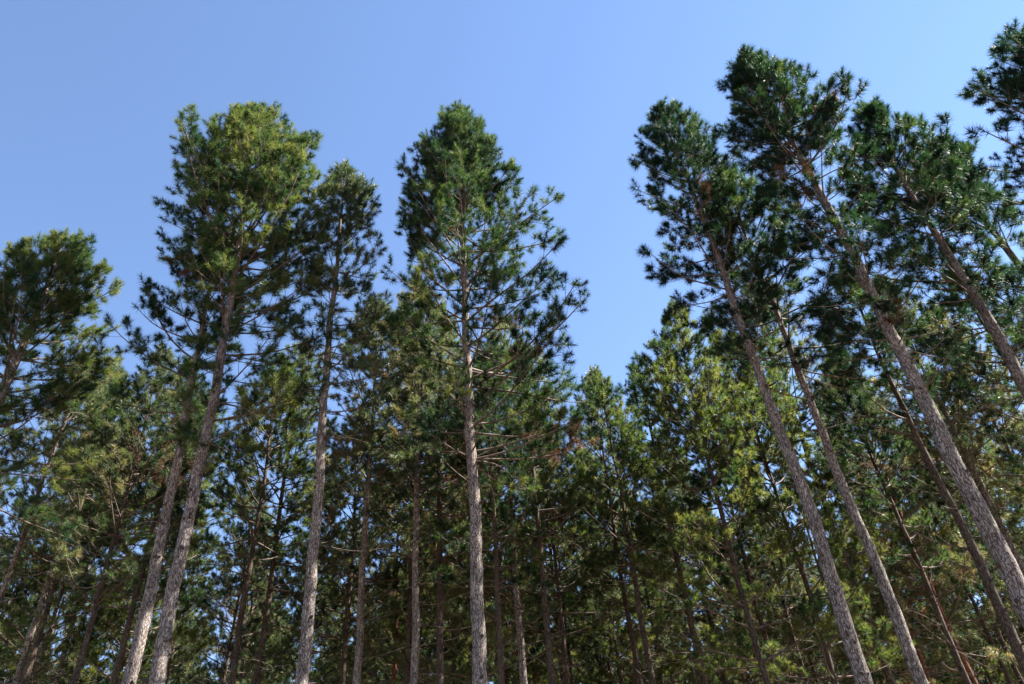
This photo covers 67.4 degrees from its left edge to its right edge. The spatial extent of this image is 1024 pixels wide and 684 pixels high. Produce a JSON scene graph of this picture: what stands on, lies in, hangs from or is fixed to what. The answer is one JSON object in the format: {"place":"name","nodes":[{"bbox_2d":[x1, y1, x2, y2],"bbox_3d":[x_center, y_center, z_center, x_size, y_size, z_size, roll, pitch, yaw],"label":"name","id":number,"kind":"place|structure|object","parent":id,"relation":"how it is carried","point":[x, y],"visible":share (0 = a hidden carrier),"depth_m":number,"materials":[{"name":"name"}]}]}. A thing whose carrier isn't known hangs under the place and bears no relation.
{"place":"outdoors","nodes":[
{"label":"outdoors","id":0,"kind":"place"},
{"bbox_2d":[0,0,1023,683],"label":"sky","id":1,"kind":"structure","parent":0,"point":[92,92],"materials":[{"name":"blue"}]},
{"label":"ground","id":2,"kind":"structure","parent":0,"visible":0},
{"bbox_2d":[0,561,64,683],"bbox_3d":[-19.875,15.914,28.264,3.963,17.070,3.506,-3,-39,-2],"label":"pine tree","id":3,"kind":"object","parent":2,"relation":"on","point":[34,636],"visible":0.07,"depth_m":31.39,"materials":[{"name":"green plant"}]},
{"bbox_2d":[0,514,67,682],"bbox_3d":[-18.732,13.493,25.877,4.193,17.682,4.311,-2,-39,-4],"label":"pine tree","id":4,"kind":"object","parent":2,"relation":"on","point":[8,602],"visible":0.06,"depth_m":28.64,"materials":[{"name":"green plant"}]},
{"bbox_2d":[3,550,94,683],"bbox_3d":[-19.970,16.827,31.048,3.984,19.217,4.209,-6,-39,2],"label":"pine tree","id":5,"kind":"object","parent":2,"relation":"on","point":[58,629],"visible":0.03,"depth_m":34.15,"materials":[{"name":"green plant"}]},
{"bbox_2d":[0,352,120,683],"bbox_3d":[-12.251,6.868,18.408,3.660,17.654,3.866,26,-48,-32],"label":"pine tree","id":6,"kind":"object","parent":2,"relation":"on","point":[56,429],"visible":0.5,"depth_m":20.70,"materials":[{"name":"green plant"}]},
{"bbox_2d":[0,225,125,544],"bbox_3d":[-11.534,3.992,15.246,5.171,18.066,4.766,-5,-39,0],"label":"pine tree","id":7,"kind":"object","parent":2,"relation":"on","point":[66,304],"visible":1,"depth_m":18.02,"materials":[{"name":"green plant"}]},
{"bbox_2d":[0,439,146,683],"bbox_3d":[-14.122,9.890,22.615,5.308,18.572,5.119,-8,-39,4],"label":"pine tree","id":8,"kind":"object","parent":2,"relation":"on","point":[24,588],"visible":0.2,"depth_m":23.39,"materials":[{"name":"green plant"}]},
{"bbox_2d":[0,373,152,683],"bbox_3d":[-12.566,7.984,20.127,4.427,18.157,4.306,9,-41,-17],"label":"pine tree","id":9,"kind":"object","parent":2,"relation":"on","point":[42,569],"visible":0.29,"depth_m":22.09,"materials":[{"name":"green plant"}]},
{"bbox_2d":[0,361,152,683],"bbox_3d":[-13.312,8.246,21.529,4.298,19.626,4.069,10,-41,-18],"label":"pine tree","id":10,"kind":"object","parent":2,"relation":"on","point":[24,655],"visible":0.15,"depth_m":22.50,"materials":[{"name":"green plant"}]},
{"bbox_2d":[1,409,156,683],"bbox_3d":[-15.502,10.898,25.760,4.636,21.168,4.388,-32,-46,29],"label":"pine tree","id":11,"kind":"object","parent":2,"relation":"on","point":[63,658],"visible":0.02,"depth_m":27.45,"materials":[{"name":"green plant"}]},
{"bbox_2d":[40,558,140,683],"bbox_3d":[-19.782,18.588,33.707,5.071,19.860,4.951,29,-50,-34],"label":"pine tree","id":12,"kind":"object","parent":2,"relation":"on","point":[104,651],"visible":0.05,"depth_m":36.05,"materials":[{"name":"green plant"}]},
{"bbox_2d":[24,340,215,683],"bbox_3d":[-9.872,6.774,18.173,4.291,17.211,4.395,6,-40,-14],"label":"pine tree","id":13,"kind":"object","parent":2,"relation":"on","point":[101,481],"visible":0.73,"depth_m":19.80,"materials":[{"name":"green plant"}]},
{"bbox_2d":[66,541,183,683],"bbox_3d":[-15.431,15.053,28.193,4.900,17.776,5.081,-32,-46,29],"label":"pine tree","id":14,"kind":"object","parent":2,"relation":"on","point":[144,661],"visible":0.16,"depth_m":30.40,"materials":[{"name":"green plant"}]},
{"bbox_2d":[25,392,244,683],"bbox_3d":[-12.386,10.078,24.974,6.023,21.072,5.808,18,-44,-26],"label":"pine tree","id":15,"kind":"object","parent":2,"relation":"on","point":[180,614],"visible":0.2,"depth_m":25.68,"materials":[{"name":"green plant"}]},
{"bbox_2d":[60,351,228,683],"bbox_3d":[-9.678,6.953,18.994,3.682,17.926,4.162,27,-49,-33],"label":"pine tree","id":16,"kind":"object","parent":2,"relation":"on","point":[120,659],"visible":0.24,"depth_m":20.85,"materials":[{"name":"green plant"}]},
{"bbox_2d":[113,530,218,683],"bbox_3d":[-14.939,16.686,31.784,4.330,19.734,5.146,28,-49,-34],"label":"pine tree","id":17,"kind":"object","parent":2,"relation":"on","point":[189,660],"visible":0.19,"depth_m":34.46,"materials":[{"name":"green plant"}]},
{"bbox_2d":[136,587,214,683],"bbox_3d":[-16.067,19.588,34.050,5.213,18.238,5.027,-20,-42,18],"label":"pine tree","id":18,"kind":"object","parent":2,"relation":"on","point":[176,676],"visible":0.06,"depth_m":36.88,"materials":[{"name":"green plant"}]},
{"bbox_2d":[97,223,265,683],"bbox_3d":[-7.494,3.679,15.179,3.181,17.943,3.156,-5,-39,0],"label":"pine tree","id":19,"kind":"object","parent":2,"relation":"on","point":[134,661],"visible":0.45,"depth_m":17.34,"materials":[{"name":"green plant"}]},
{"bbox_2d":[178,477,297,683],"bbox_3d":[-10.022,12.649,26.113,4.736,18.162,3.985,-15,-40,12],"label":"pine tree","id":20,"kind":"object","parent":2,"relation":"on","point":[212,614],"visible":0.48,"depth_m":27.68,"materials":[{"name":"green plant"}]},
{"bbox_2d":[140,99,340,683],"bbox_3d":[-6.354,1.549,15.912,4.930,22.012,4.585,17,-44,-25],"label":"pine tree","id":21,"kind":"object","parent":2,"relation":"on","point":[269,182],"visible":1,"depth_m":18.12,"materials":[{"name":"green plant"}]},
{"bbox_2d":[190,511,300,683],"bbox_3d":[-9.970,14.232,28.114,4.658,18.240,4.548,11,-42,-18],"label":"pine tree","id":22,"kind":"object","parent":2,"relation":"on","point":[245,650],"visible":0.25,"depth_m":30.03,"materials":[{"name":"green plant"}]},
{"bbox_2d":[202,570,297,683],"bbox_3d":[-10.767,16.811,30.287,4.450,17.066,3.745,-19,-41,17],"label":"pine tree","id":23,"kind":"object","parent":2,"relation":"on","point":[252,650],"visible":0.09,"depth_m":32.89,"materials":[{"name":"green plant"}]},
{"bbox_2d":[189,350,327,683],"bbox_3d":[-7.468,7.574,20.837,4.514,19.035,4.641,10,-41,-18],"label":"pine tree","id":24,"kind":"object","parent":2,"relation":"on","point":[241,475],"visible":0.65,"depth_m":22.98,"materials":[{"name":"green plant"}]},
{"bbox_2d":[186,335,357,683],"bbox_3d":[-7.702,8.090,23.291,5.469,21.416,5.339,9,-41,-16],"label":"pine tree","id":25,"kind":"object","parent":2,"relation":"on","point":[235,531],"visible":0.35,"depth_m":25.02,"materials":[{"name":"green plant"}]},
{"bbox_2d":[249,539,354,683],"bbox_3d":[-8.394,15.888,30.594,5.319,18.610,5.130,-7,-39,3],"label":"pine tree","id":26,"kind":"object","parent":2,"relation":"on","point":[312,673],"visible":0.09,"depth_m":32.91,"materials":[{"name":"green plant"}]},
{"bbox_2d":[252,451,375,683],"bbox_3d":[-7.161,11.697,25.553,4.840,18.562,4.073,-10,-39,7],"label":"pine tree","id":27,"kind":"object","parent":2,"relation":"on","point":[286,571],"visible":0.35,"depth_m":26.93,"materials":[{"name":"green plant"}]},
{"bbox_2d":[277,156,403,683],"bbox_3d":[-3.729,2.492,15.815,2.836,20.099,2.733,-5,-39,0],"label":"pine tree","id":28,"kind":"object","parent":2,"relation":"on","point":[350,191],"visible":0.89,"depth_m":17.88,"materials":[{"name":"green plant"}]},
{"bbox_2d":[269,410,427,683],"bbox_3d":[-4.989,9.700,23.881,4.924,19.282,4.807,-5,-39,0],"label":"pine tree","id":29,"kind":"object","parent":2,"relation":"on","point":[348,588],"visible":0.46,"depth_m":25.29,"materials":[{"name":"green plant"}]},
{"bbox_2d":[314,594,383,683],"bbox_3d":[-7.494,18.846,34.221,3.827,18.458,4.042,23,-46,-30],"label":"pine tree","id":30,"kind":"object","parent":2,"relation":"on","point":[331,679],"visible":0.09,"depth_m":37.19,"materials":[{"name":"green plant"}]},
{"bbox_2d":[312,510,393,683],"bbox_3d":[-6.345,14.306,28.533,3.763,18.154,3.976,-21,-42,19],"label":"pine tree","id":31,"kind":"object","parent":2,"relation":"on","point":[332,627],"visible":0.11,"depth_m":30.67,"materials":[{"name":"green plant"}]},
{"bbox_2d":[302,292,439,683],"bbox_3d":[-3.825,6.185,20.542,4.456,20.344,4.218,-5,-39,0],"label":"pine tree","id":32,"kind":"object","parent":2,"relation":"on","point":[362,579],"visible":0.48,"depth_m":22.26,"materials":[{"name":"green plant"}]},
{"bbox_2d":[333,561,425,683],"bbox_3d":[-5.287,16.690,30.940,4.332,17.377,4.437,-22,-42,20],"label":"pine tree","id":33,"kind":"object","parent":2,"relation":"on","point":[372,668],"visible":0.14,"depth_m":33.15,"materials":[{"name":"green plant"}]},
{"bbox_2d":[308,435,461,683],"bbox_3d":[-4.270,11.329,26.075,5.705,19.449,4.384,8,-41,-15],"label":"pine tree","id":34,"kind":"object","parent":2,"relation":"on","point":[367,631],"visible":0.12,"depth_m":26.86,"materials":[{"name":"green plant"}]},
{"bbox_2d":[328,329,489,683],"bbox_3d":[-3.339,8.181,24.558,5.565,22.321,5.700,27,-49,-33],"label":"pine tree","id":35,"kind":"object","parent":2,"relation":"on","point":[409,541],"visible":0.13,"depth_m":25.21,"materials":[{"name":"green plant"}]},
{"bbox_2d":[343,281,479,683],"bbox_3d":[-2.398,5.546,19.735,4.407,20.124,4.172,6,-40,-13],"label":"pine tree","id":36,"kind":"object","parent":2,"relation":"on","point":[417,451],"visible":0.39,"depth_m":21.24,"materials":[{"name":"green plant"}]},
{"bbox_2d":[362,538,468,683],"bbox_3d":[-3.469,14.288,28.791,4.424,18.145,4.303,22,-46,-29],"label":"pine tree","id":37,"kind":"object","parent":2,"relation":"on","point":[374,660],"visible":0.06,"depth_m":30.59,"materials":[{"name":"green plant"}]},
{"bbox_2d":[375,509,471,683],"bbox_3d":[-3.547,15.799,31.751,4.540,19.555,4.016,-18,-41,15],"label":"pine tree","id":38,"kind":"object","parent":2,"relation":"on","point":[461,652],"visible":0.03,"depth_m":33.30,"materials":[{"name":"green plant"}]},
{"bbox_2d":[342,301,520,683],"bbox_3d":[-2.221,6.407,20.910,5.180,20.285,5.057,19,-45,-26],"label":"pine tree","id":39,"kind":"object","parent":2,"relation":"on","point":[404,492],"visible":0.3,"depth_m":22.21,"materials":[{"name":"green plant"}]},
{"bbox_2d":[369,449,513,683],"bbox_3d":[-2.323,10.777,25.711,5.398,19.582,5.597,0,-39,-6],"label":"pine tree","id":40,"kind":"object","parent":2,"relation":"on","point":[402,628],"visible":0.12,"depth_m":25.96,"materials":[{"name":"green plant"}]},
{"bbox_2d":[421,579,497,683],"bbox_3d":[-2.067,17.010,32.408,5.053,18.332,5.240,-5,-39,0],"label":"pine tree","id":41,"kind":"object","parent":2,"relation":"on","point":[466,655],"visible":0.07,"depth_m":34.80,"materials":[{"name":"green plant"}]},
{"bbox_2d":[394,450,530,683],"bbox_3d":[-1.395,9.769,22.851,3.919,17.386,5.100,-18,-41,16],"label":"pine tree","id":42,"kind":"object","parent":2,"relation":"on","point":[455,617],"visible":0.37,"depth_m":23.80,"materials":[{"name":"green plant"}]},
{"bbox_2d":[368,98,601,683],"bbox_3d":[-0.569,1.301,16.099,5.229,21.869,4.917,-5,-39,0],"label":"pine tree","id":43,"kind":"object","parent":2,"relation":"on","point":[464,149],"visible":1,"depth_m":17.19,"materials":[{"name":"green plant"}]},
{"bbox_2d":[413,349,558,683],"bbox_3d":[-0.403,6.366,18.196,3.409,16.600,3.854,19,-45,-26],"label":"pine tree","id":44,"kind":"object","parent":2,"relation":"on","point":[454,531],"visible":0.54,"depth_m":19.96,"materials":[{"name":"green plant"}]},
{"bbox_2d":[450,321,573,683],"bbox_3d":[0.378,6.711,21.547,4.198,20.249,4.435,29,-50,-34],"label":"pine tree","id":45,"kind":"object","parent":2,"relation":"on","point":[519,626],"visible":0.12,"depth_m":22.78,"materials":[{"name":"green plant"}]},
{"bbox_2d":[448,476,575,683],"bbox_3d":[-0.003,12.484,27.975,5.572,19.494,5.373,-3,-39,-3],"label":"pine tree","id":46,"kind":"object","parent":2,"relation":"on","point":[534,678],"visible":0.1,"depth_m":28.54,"materials":[{"name":"green plant"}]},
{"bbox_2d":[483,557,596,683],"bbox_3d":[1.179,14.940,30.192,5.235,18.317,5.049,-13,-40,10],"label":"pine tree","id":47,"kind":"object","parent":2,"relation":"on","point":[539,650],"visible":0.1,"depth_m":31.42,"materials":[{"name":"green plant"}]},
{"bbox_2d":[464,342,616,683],"bbox_3d":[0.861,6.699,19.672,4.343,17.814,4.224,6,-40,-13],"label":"pine tree","id":48,"kind":"object","parent":2,"relation":"on","point":[571,506],"visible":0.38,"depth_m":20.88,"materials":[{"name":"green plant"}]},
{"bbox_2d":[501,459,609,683],"bbox_3d":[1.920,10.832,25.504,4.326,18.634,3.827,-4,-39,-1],"label":"pine tree","id":49,"kind":"object","parent":2,"relation":"on","point":[568,642],"visible":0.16,"depth_m":27.09,"materials":[{"name":"green plant"}]},
{"bbox_2d":[497,414,624,683],"bbox_3d":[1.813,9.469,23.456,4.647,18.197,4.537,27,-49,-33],"label":"pine tree","id":50,"kind":"object","parent":2,"relation":"on","point":[582,568],"visible":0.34,"depth_m":24.66,"materials":[{"name":"green plant"}]},
{"bbox_2d":[509,490,616,683],"bbox_3d":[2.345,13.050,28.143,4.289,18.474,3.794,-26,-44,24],"label":"pine tree","id":51,"kind":"object","parent":2,"relation":"on","point":[590,665],"visible":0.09,"depth_m":29.70,"materials":[{"name":"green plant"}]},
{"bbox_2d":[564,559,648,683],"bbox_3d":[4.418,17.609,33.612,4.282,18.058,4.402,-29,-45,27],"label":"pine tree","id":52,"kind":"object","parent":2,"relation":"on","point":[611,663],"visible":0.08,"depth_m":35.51,"materials":[{"name":"green plant"}]},
{"bbox_2d":[571,573,644,683],"bbox_3d":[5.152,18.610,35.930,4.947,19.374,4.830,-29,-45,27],"label":"pine tree","id":53,"kind":"object","parent":2,"relation":"on","point":[612,667],"visible":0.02,"depth_m":37.86,"materials":[{"name":"green plant"}]},
{"bbox_2d":[538,364,690,683],"bbox_3d":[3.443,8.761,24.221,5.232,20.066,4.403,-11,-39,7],"label":"pine tree","id":54,"kind":"object","parent":2,"relation":"on","point":[613,522],"visible":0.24,"depth_m":25.50,"materials":[{"name":"green plant"}]},
{"bbox_2d":[567,517,671,683],"bbox_3d":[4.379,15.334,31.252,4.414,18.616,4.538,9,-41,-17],"label":"pine tree","id":55,"kind":"object","parent":2,"relation":"on","point":[596,649],"visible":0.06,"depth_m":32.66,"materials":[{"name":"green plant"}]},
{"bbox_2d":[543,445,700,683],"bbox_3d":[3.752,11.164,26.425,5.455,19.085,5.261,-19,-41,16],"label":"pine tree","id":56,"kind":"object","parent":2,"relation":"on","point":[617,658],"visible":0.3,"depth_m":27.08,"materials":[{"name":"green plant"}]},
{"bbox_2d":[561,369,699,683],"bbox_3d":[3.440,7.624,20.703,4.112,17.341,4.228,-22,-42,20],"label":"pine tree","id":57,"kind":"object","parent":2,"relation":"on","point":[624,432],"visible":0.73,"depth_m":23.06,"materials":[{"name":"green plant"}]},
{"bbox_2d":[599,488,710,683],"bbox_3d":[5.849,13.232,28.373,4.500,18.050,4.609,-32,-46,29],"label":"pine tree","id":58,"kind":"object","parent":2,"relation":"on","point":[657,636],"visible":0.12,"depth_m":29.54,"materials":[{"name":"green plant"}]},
{"bbox_2d":[614,577,700,683],"bbox_3d":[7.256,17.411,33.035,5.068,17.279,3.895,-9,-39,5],"label":"pine tree","id":59,"kind":"object","parent":2,"relation":"on","point":[680,672],"visible":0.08,"depth_m":35.07,"materials":[{"name":"green plant"}]},
{"bbox_2d":[615,551,715,682],"bbox_3d":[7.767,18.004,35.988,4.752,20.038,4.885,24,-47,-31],"label":"pine tree","id":60,"kind":"object","parent":2,"relation":"on","point":[676,679],"visible":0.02,"depth_m":38.09,"materials":[{"name":"green plant"}]},
{"bbox_2d":[603,350,745,683],"bbox_3d":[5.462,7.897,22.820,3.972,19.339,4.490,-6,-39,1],"label":"pine tree","id":61,"kind":"object","parent":2,"relation":"on","point":[634,369],"visible":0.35,"depth_m":24.54,"materials":[{"name":"green plant"}]},
{"bbox_2d":[636,509,720,683],"bbox_3d":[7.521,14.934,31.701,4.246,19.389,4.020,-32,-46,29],"label":"pine tree","id":62,"kind":"object","parent":2,"relation":"on","point":[693,678],"visible":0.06,"depth_m":33.35,"materials":[{"name":"green plant"}]},
{"bbox_2d":[609,434,749,683],"bbox_3d":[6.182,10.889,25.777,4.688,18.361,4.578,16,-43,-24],"label":"pine tree","id":63,"kind":"object","parent":2,"relation":"on","point":[678,492],"visible":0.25,"depth_m":27.33,"materials":[{"name":"green plant"}]},
{"bbox_2d":[646,444,775,683],"bbox_3d":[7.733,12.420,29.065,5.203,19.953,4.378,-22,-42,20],"label":"pine tree","id":64,"kind":"object","parent":2,"relation":"on","point":[722,672],"visible":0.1,"depth_m":29.80,"materials":[{"name":"green plant"}]},
{"bbox_2d":[690,576,762,683],"bbox_3d":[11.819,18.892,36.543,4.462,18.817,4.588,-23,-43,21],"label":"pine tree","id":65,"kind":"object","parent":2,"relation":"on","point":[715,680],"visible":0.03,"depth_m":38.30,"materials":[{"name":"green plant"}]},
{"bbox_2d":[693,507,781,683],"bbox_3d":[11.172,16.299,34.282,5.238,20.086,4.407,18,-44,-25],"label":"pine tree","id":66,"kind":"object","parent":2,"relation":"on","point":[730,680],"visible":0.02,"depth_m":35.93,"materials":[{"name":"green plant"}]},
{"bbox_2d":[621,296,866,683],"bbox_3d":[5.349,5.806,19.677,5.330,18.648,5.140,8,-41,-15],"label":"pine tree","id":67,"kind":"object","parent":2,"relation":"on","point":[670,363],"visible":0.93,"depth_m":20.53,"materials":[{"name":"green plant"}]},
{"bbox_2d":[672,387,822,683],"bbox_3d":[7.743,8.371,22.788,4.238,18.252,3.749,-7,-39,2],"label":"pine tree","id":68,"kind":"object","parent":2,"relation":"on","point":[746,561],"visible":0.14,"depth_m":24.33,"materials":[{"name":"green plant"}]},
{"bbox_2d":[627,95,873,683],"bbox_3d":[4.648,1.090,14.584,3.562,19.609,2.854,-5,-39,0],"label":"pine tree","id":69,"kind":"object","parent":2,"relation":"on","point":[665,143],"visible":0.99,"depth_m":16.59,"materials":[{"name":"green plant"}]},
{"bbox_2d":[713,516,815,683],"bbox_3d":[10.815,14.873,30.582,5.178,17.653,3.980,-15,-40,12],"label":"pine tree","id":70,"kind":"object","parent":2,"relation":"on","point":[741,673],"visible":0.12,"depth_m":32.46,"materials":[{"name":"green plant"}]},
{"bbox_2d":[727,508,822,682],"bbox_3d":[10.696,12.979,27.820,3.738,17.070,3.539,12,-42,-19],"label":"pine tree","id":71,"kind":"object","parent":2,"relation":"on","point":[749,528],"visible":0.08,"depth_m":29.85,"materials":[{"name":"green plant"}]},
{"bbox_2d":[721,472,844,683],"bbox_3d":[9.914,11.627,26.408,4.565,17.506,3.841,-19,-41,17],"label":"pine tree","id":72,"kind":"object","parent":2,"relation":"on","point":[798,654],"visible":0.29,"depth_m":27.75,"materials":[{"name":"green plant"}]},
{"bbox_2d":[744,557,825,683],"bbox_3d":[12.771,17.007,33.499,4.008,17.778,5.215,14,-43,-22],"label":"pine tree","id":73,"kind":"object","parent":2,"relation":"on","point":[817,665],"visible":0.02,"depth_m":35.31,"materials":[{"name":"green plant"}]},
{"bbox_2d":[745,557,853,683],"bbox_3d":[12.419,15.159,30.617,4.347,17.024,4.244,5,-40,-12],"label":"pine tree","id":74,"kind":"object","parent":2,"relation":"on","point":[811,663],"visible":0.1,"depth_m":31.86,"materials":[{"name":"green plant"}]},
{"bbox_2d":[689,327,915,683],"bbox_3d":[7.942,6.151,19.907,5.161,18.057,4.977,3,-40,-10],"label":"pine tree","id":75,"kind":"object","parent":2,"relation":"on","point":[836,553],"visible":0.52,"depth_m":20.68,"materials":[{"name":"green plant"}]},
{"bbox_2d":[696,161,928,683],"bbox_3d":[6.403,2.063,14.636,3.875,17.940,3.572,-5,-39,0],"label":"pine tree","id":76,"kind":"object","parent":2,"relation":"on","point":[912,662],"visible":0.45,"depth_m":16.35,"materials":[{"name":"green plant"}]},
{"bbox_2d":[720,284,933,683],"bbox_3d":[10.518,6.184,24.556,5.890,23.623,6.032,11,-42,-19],"label":"pine tree","id":77,"kind":"object","parent":2,"relation":"on","point":[888,675],"visible":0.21,"depth_m":26.62,"materials":[{"name":"green plant"}]},
{"bbox_2d":[770,457,895,683],"bbox_3d":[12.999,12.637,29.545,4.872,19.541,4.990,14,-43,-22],"label":"pine tree","id":78,"kind":"object","parent":2,"relation":"on","point":[815,571],"visible":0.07,"depth_m":31.38,"materials":[{"name":"green plant"}]},
{"bbox_2d":[792,555,884,683],"bbox_3d":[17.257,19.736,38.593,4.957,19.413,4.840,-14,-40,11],"label":"pine tree","id":79,"kind":"object","parent":2,"relation":"on","point":[818,653],"visible":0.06,"depth_m":41.62,"materials":[{"name":"green plant"}]},
{"bbox_2d":[826,561,901,683],"bbox_3d":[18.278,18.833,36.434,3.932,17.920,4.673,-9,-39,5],"label":"pine tree","id":80,"kind":"object","parent":2,"relation":"on","point":[875,682],"visible":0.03,"depth_m":38.29,"materials":[{"name":"green plant"}]},
{"bbox_2d":[822,537,908,683],"bbox_3d":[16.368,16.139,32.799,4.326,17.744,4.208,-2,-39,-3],"label":"pine tree","id":81,"kind":"object","parent":2,"relation":"on","point":[846,665],"visible":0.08,"depth_m":34.86,"materials":[{"name":"green plant"}]},
{"bbox_2d":[710,43,1023,627],"bbox_3d":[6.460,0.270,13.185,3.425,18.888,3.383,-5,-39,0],"label":"pine tree","id":82,"kind":"object","parent":2,"relation":"on","point":[767,118],"visible":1,"depth_m":14.69,"materials":[{"name":"green plant"}]},
{"bbox_2d":[834,517,953,683],"bbox_3d":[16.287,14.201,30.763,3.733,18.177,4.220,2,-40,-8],"label":"pine tree","id":83,"kind":"object","parent":2,"relation":"on","point":[877,674],"visible":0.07,"depth_m":31.93,"materials":[{"name":"green plant"}]},
{"bbox_2d":[801,357,991,683],"bbox_3d":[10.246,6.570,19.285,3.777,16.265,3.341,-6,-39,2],"label":"pine tree","id":84,"kind":"object","parent":2,"relation":"on","point":[871,459],"visible":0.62,"depth_m":20.71,"materials":[{"name":"green plant"}]},
{"bbox_2d":[812,415,981,683],"bbox_3d":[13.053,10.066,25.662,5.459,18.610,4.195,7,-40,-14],"label":"pine tree","id":85,"kind":"object","parent":2,"relation":"on","point":[877,604],"visible":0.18,"depth_m":26.16,"materials":[{"name":"green plant"}]},
{"bbox_2d":[838,498,972,682],"bbox_3d":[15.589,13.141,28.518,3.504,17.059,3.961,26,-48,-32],"label":"pine tree","id":86,"kind":"object","parent":2,"relation":"on","point":[970,642],"visible":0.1,"depth_m":29.46,"materials":[{"name":"green plant"}]},
{"bbox_2d":[802,350,1015,683],"bbox_3d":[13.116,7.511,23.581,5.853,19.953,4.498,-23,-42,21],"label":"pine tree","id":87,"kind":"object","parent":2,"relation":"on","point":[958,571],"visible":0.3,"depth_m":24.27,"materials":[{"name":"green plant"}]},
{"bbox_2d":[858,565,963,683],"bbox_3d":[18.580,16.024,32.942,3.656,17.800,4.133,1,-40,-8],"label":"pine tree","id":88,"kind":"object","parent":2,"relation":"on","point":[946,681],"visible":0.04,"depth_m":34.47,"materials":[{"name":"green plant"}]},
{"bbox_2d":[814,267,1023,674],"bbox_3d":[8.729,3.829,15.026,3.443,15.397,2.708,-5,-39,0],"label":"pine tree","id":89,"kind":"object","parent":2,"relation":"on","point":[1014,641],"visible":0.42,"depth_m":16.89,"materials":[{"name":"green plant"}]},
{"bbox_2d":[820,94,1023,486],"bbox_3d":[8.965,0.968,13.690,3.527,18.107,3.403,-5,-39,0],"label":"pine tree","id":90,"kind":"object","parent":2,"relation":"on","point":[872,119],"visible":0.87,"depth_m":16.08,"materials":[{"name":"green plant"}]},
{"bbox_2d":[859,278,1023,590],"bbox_3d":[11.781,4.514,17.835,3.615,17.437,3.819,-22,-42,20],"label":"pine tree","id":91,"kind":"object","parent":2,"relation":"on","point":[957,435],"visible":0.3,"depth_m":19.67,"materials":[{"name":"green plant"}]},
{"bbox_2d":[880,477,1002,683],"bbox_3d":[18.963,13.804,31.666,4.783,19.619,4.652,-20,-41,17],"label":"pine tree","id":92,"kind":"object","parent":2,"relation":"on","point":[961,601],"visible":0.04,"depth_m":33.47,"materials":[{"name":"green plant"}]},
{"bbox_2d":[879,131,1023,414],"bbox_3d":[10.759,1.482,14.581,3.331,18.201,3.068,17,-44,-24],"label":"pine tree","id":93,"kind":"object","parent":2,"relation":"on","point":[1002,214],"visible":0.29,"depth_m":17.55,"materials":[{"name":"green plant"}]},
{"bbox_2d":[881,430,1021,683],"bbox_3d":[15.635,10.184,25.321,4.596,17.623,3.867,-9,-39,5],"label":"pine tree","id":94,"kind":"object","parent":2,"relation":"on","point":[980,623],"visible":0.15,"depth_m":26.23,"materials":[{"name":"green plant"}]},
{"bbox_2d":[894,422,1023,683],"bbox_3d":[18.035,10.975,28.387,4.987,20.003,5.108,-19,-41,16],"label":"pine tree","id":95,"kind":"object","parent":2,"relation":"on","point":[1003,644],"visible":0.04,"depth_m":29.22,"materials":[{"name":"green plant"}]},
{"bbox_2d":[902,393,1023,683],"bbox_3d":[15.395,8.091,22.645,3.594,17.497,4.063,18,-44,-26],"label":"pine tree","id":96,"kind":"object","parent":2,"relation":"on","point":[991,567],"visible":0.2,"depth_m":24.99,"materials":[{"name":"green plant"}]},
{"bbox_2d":[903,552,1023,683],"bbox_3d":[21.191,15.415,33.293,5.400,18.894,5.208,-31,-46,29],"label":"pine tree","id":97,"kind":"object","parent":2,"relation":"on","point":[997,672],"visible":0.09,"depth_m":34.01,"materials":[{"name":"green plant"}]},
{"bbox_2d":[909,381,1023,639],"bbox_3d":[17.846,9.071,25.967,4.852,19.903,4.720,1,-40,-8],"label":"pine tree","id":98,"kind":"object","parent":2,"relation":"on","point":[989,451],"visible":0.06,"depth_m":28.35,"materials":[{"name":"green plant"}]},
{"bbox_2d":[927,583,1013,683],"bbox_3d":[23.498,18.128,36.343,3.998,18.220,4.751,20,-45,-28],"label":"pine tree","id":99,"kind":"object","parent":2,"relation":"on","point":[989,644],"visible":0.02,"depth_m":38.30,"materials":[{"name":"green plant"}]},
{"bbox_2d":[921,299,1023,606],"bbox_3d":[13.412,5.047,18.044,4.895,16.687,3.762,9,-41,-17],"label":"pine tree","id":100,"kind":"object","parent":2,"relation":"on","point":[981,463],"visible":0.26,"depth_m":19.61,"materials":[{"name":"green plant"}]},
{"bbox_2d":[929,610,1022,683],"bbox_3d":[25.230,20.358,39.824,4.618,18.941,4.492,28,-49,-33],"label":"pine tree","id":101,"kind":"object","parent":2,"relation":"on","point":[1000,679],"visible":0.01,"depth_m":41.38,"materials":[{"name":"green plant"}]},
{"bbox_2d":[937,259,1023,497],"bbox_3d":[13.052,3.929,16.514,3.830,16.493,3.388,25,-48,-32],"label":"pine tree","id":102,"kind":"object","parent":2,"relation":"on","point":[1004,440],"visible":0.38,"depth_m":19.11,"materials":[{"name":"green plant"}]},
{"bbox_2d":[952,502,1023,643],"bbox_3d":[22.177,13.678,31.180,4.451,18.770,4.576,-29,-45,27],"label":"pine tree","id":103,"kind":"object","parent":2,"relation":"on","point":[984,613],"visible":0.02,"depth_m":33.33,"materials":[{"name":"green plant"}]},
{"bbox_2d":[954,17,1023,344],"bbox_3d":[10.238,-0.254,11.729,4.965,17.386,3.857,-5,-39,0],"label":"pine tree","id":104,"kind":"object","parent":2,"relation":"on","point":[1010,82],"visible":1,"depth_m":15.62,"materials":[{"name":"green plant"}]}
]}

